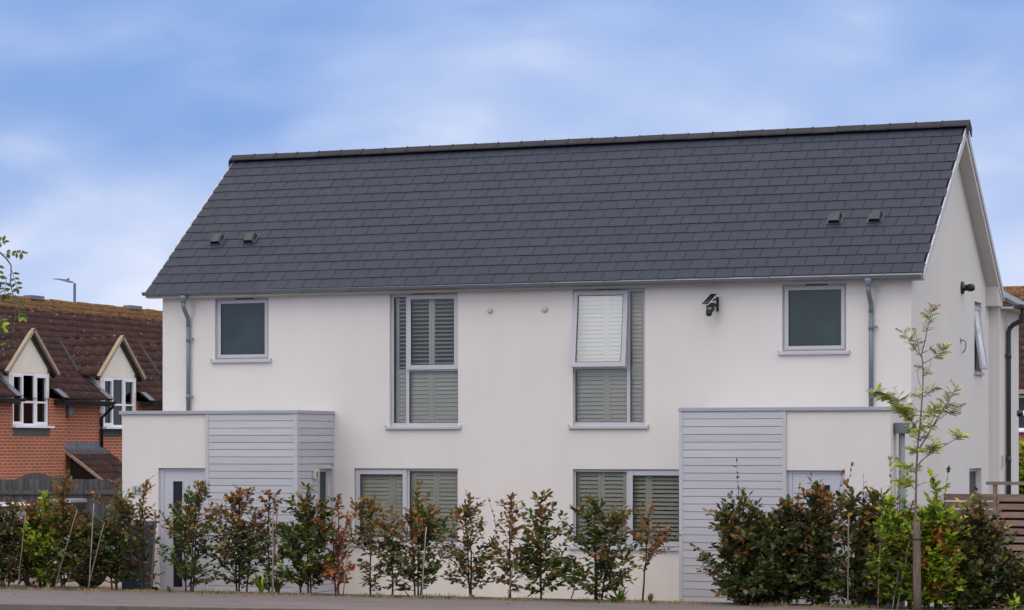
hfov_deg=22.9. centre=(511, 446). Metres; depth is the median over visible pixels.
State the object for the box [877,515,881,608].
bamboo cane
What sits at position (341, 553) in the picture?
bamboo cane
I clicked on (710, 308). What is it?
security camera
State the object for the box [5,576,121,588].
driveway
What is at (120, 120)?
sky
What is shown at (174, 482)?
door
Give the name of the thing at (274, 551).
bamboo cane
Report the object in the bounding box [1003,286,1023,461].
brick house
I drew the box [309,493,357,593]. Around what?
hedge sapling
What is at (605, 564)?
hedge sapling
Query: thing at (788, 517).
hedge plant
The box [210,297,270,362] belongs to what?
window
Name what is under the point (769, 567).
hedge plant
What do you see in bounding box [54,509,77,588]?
bamboo cane
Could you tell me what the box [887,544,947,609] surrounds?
hedge bush
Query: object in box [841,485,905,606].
hedge plant
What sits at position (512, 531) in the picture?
hedge sapling
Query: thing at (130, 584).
wheelie bin
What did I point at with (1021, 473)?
garden shrub
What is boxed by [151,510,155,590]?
bamboo cane
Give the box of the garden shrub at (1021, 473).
[1019,440,1023,493]
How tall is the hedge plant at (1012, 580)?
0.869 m
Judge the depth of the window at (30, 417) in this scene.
59.35 m
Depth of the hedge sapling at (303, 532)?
37.27 m
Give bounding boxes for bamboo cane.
[17,513,25,586]
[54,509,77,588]
[88,503,94,588]
[88,523,104,586]
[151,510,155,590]
[271,510,277,592]
[272,506,273,592]
[335,510,348,595]
[342,512,352,596]
[421,527,426,597]
[508,555,514,599]
[847,515,849,607]
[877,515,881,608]
[892,569,899,608]
[896,533,910,608]
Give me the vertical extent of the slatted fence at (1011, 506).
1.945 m
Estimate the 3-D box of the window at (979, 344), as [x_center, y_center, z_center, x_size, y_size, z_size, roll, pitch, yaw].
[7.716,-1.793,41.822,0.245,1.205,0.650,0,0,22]
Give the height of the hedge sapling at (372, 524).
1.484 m
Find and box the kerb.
[0,604,348,609]
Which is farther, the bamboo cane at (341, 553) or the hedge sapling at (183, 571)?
the hedge sapling at (183, 571)
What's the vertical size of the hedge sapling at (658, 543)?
1.403 m
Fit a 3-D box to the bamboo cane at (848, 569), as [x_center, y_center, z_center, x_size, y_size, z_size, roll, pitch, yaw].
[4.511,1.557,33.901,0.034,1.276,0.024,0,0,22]
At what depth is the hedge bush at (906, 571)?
33.70 m
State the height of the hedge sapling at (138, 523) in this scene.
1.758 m
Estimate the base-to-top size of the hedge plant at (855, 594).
1.883 m
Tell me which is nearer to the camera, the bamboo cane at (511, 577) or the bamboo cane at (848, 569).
the bamboo cane at (848, 569)
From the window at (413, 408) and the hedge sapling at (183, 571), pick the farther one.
the window at (413, 408)
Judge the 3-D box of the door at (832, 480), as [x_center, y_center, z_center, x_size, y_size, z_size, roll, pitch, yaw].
[4.410,1.373,36.519,0.867,2.064,0.060,0,0,22]
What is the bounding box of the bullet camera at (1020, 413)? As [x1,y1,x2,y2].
[1017,410,1023,420]
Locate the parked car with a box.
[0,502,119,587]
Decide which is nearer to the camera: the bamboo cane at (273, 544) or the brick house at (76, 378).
the bamboo cane at (273, 544)
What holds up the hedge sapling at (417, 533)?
on the verge bank
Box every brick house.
[0,294,162,478]
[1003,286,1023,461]
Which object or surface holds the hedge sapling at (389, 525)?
on the verge bank
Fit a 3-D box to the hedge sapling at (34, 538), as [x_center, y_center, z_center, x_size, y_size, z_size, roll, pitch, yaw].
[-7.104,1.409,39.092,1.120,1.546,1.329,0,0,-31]
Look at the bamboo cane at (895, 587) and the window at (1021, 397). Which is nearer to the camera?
the bamboo cane at (895, 587)
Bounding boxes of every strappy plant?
[245,571,267,592]
[270,575,286,592]
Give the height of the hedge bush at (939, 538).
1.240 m
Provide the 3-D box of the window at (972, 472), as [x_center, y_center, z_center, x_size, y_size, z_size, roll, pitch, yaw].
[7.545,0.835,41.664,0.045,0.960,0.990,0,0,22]
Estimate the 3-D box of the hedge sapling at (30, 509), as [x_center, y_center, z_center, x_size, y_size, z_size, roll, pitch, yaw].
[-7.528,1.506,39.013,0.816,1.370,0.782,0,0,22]
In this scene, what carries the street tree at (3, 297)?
on the grass bank
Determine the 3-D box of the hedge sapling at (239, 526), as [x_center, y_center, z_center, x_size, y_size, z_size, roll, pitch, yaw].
[-4.058,1.362,37.840,1.365,1.639,1.270,0,0,22]
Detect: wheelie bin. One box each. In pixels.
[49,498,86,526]
[121,521,158,589]
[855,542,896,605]
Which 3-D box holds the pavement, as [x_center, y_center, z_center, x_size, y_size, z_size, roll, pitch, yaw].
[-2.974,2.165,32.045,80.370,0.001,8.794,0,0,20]
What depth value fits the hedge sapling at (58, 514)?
38.79 m
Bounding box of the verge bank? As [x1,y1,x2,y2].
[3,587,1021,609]
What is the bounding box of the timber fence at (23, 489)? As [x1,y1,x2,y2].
[0,476,121,546]
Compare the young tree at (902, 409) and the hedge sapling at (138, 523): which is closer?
the young tree at (902, 409)
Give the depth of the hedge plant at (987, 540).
33.81 m
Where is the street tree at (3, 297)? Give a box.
[0,235,27,345]
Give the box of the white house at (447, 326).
[119,120,1023,606]
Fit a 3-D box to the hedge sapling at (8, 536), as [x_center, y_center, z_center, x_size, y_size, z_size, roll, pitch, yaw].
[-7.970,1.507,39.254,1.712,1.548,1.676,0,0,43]
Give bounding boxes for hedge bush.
[863,456,931,608]
[878,499,936,608]
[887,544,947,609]
[900,466,981,609]
[921,519,965,609]
[952,493,987,606]
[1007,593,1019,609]
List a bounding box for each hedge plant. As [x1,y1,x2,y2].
[689,458,794,604]
[712,522,818,604]
[746,482,836,603]
[787,462,854,604]
[814,474,885,607]
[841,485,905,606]
[936,520,998,609]
[951,486,1019,608]
[987,546,1023,608]
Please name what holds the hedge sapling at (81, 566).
on the verge bank
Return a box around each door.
[160,468,204,590]
[787,470,844,604]
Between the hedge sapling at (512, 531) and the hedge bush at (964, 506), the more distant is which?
the hedge sapling at (512, 531)
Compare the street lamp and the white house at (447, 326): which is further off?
the street lamp
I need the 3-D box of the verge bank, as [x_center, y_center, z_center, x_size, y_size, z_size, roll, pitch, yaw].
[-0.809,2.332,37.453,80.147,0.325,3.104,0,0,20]
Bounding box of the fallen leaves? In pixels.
[13,588,832,609]
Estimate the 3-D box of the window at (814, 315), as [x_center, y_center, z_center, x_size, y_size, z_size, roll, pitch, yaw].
[4.527,-1.909,37.819,1.097,1.063,0.152,0,0,22]
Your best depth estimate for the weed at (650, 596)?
35.08 m
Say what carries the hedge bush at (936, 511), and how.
on the verge bank
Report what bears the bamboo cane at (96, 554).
on the verge bank
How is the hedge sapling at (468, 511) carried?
on the verge bank
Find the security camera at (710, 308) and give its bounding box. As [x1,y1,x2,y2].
[701,294,718,315]
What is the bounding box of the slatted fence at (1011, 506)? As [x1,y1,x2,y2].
[944,481,1023,607]
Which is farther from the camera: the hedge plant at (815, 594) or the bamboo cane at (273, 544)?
the bamboo cane at (273, 544)
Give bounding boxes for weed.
[603,588,628,601]
[648,593,652,601]
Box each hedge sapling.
[0,496,42,586]
[0,500,51,586]
[13,490,80,587]
[34,469,86,587]
[39,509,119,587]
[74,477,155,588]
[119,475,164,589]
[154,480,231,590]
[194,484,286,591]
[242,489,287,592]
[260,482,351,593]
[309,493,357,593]
[344,495,400,594]
[365,506,418,594]
[369,480,457,596]
[431,490,498,595]
[482,492,542,598]
[498,489,585,598]
[540,493,642,602]
[582,503,681,601]
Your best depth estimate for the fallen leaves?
35.79 m
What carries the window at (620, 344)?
in the white house at (447, 326)
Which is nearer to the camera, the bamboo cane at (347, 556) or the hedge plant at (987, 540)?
the hedge plant at (987, 540)
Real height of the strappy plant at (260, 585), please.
0.359 m
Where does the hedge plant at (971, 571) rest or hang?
on the verge bank
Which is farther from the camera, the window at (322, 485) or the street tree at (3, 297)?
the window at (322, 485)
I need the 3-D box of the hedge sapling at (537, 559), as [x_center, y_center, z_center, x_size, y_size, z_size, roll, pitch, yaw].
[0.439,1.389,36.030,1.291,1.582,1.097,0,0,3]
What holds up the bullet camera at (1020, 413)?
attached to the pole
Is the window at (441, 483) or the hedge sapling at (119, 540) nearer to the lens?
the hedge sapling at (119, 540)
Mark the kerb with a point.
(46, 607)
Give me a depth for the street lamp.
94.95 m
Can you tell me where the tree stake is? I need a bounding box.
[912,523,921,609]
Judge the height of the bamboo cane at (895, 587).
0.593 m
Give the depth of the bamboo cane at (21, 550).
38.70 m
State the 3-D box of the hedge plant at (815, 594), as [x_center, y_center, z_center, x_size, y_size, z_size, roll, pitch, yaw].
[4.277,1.215,34.868,1.184,2.034,1.102,0,0,-6]
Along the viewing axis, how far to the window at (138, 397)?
67.12 m
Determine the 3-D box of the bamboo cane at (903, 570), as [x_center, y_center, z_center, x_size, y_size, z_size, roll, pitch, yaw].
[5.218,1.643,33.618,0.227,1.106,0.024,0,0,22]
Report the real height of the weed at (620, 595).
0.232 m
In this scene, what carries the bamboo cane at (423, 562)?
on the verge bank
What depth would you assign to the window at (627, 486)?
38.95 m
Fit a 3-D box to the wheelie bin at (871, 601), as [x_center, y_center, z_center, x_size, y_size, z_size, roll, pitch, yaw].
[5.124,1.791,35.583,0.534,1.242,0.623,0,0,22]
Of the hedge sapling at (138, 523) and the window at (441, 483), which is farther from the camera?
the window at (441, 483)
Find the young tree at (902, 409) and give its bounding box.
[866,302,971,522]
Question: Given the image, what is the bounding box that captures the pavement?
[0,589,922,609]
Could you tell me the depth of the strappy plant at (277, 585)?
37.41 m
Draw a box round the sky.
[0,0,1023,310]
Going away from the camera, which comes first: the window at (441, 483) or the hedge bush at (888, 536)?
the hedge bush at (888, 536)
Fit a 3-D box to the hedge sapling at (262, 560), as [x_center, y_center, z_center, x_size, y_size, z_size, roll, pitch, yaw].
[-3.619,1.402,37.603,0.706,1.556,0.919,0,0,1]
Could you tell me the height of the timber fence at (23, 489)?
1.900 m
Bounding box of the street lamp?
[53,278,75,301]
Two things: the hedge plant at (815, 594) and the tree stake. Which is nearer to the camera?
the tree stake
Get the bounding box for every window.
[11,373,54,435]
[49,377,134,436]
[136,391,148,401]
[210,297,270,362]
[317,466,332,556]
[350,468,460,547]
[385,293,460,428]
[568,288,648,428]
[568,469,678,550]
[778,283,849,354]
[969,468,976,517]
[974,303,987,374]
[1019,395,1023,431]
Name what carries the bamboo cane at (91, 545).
on the verge bank

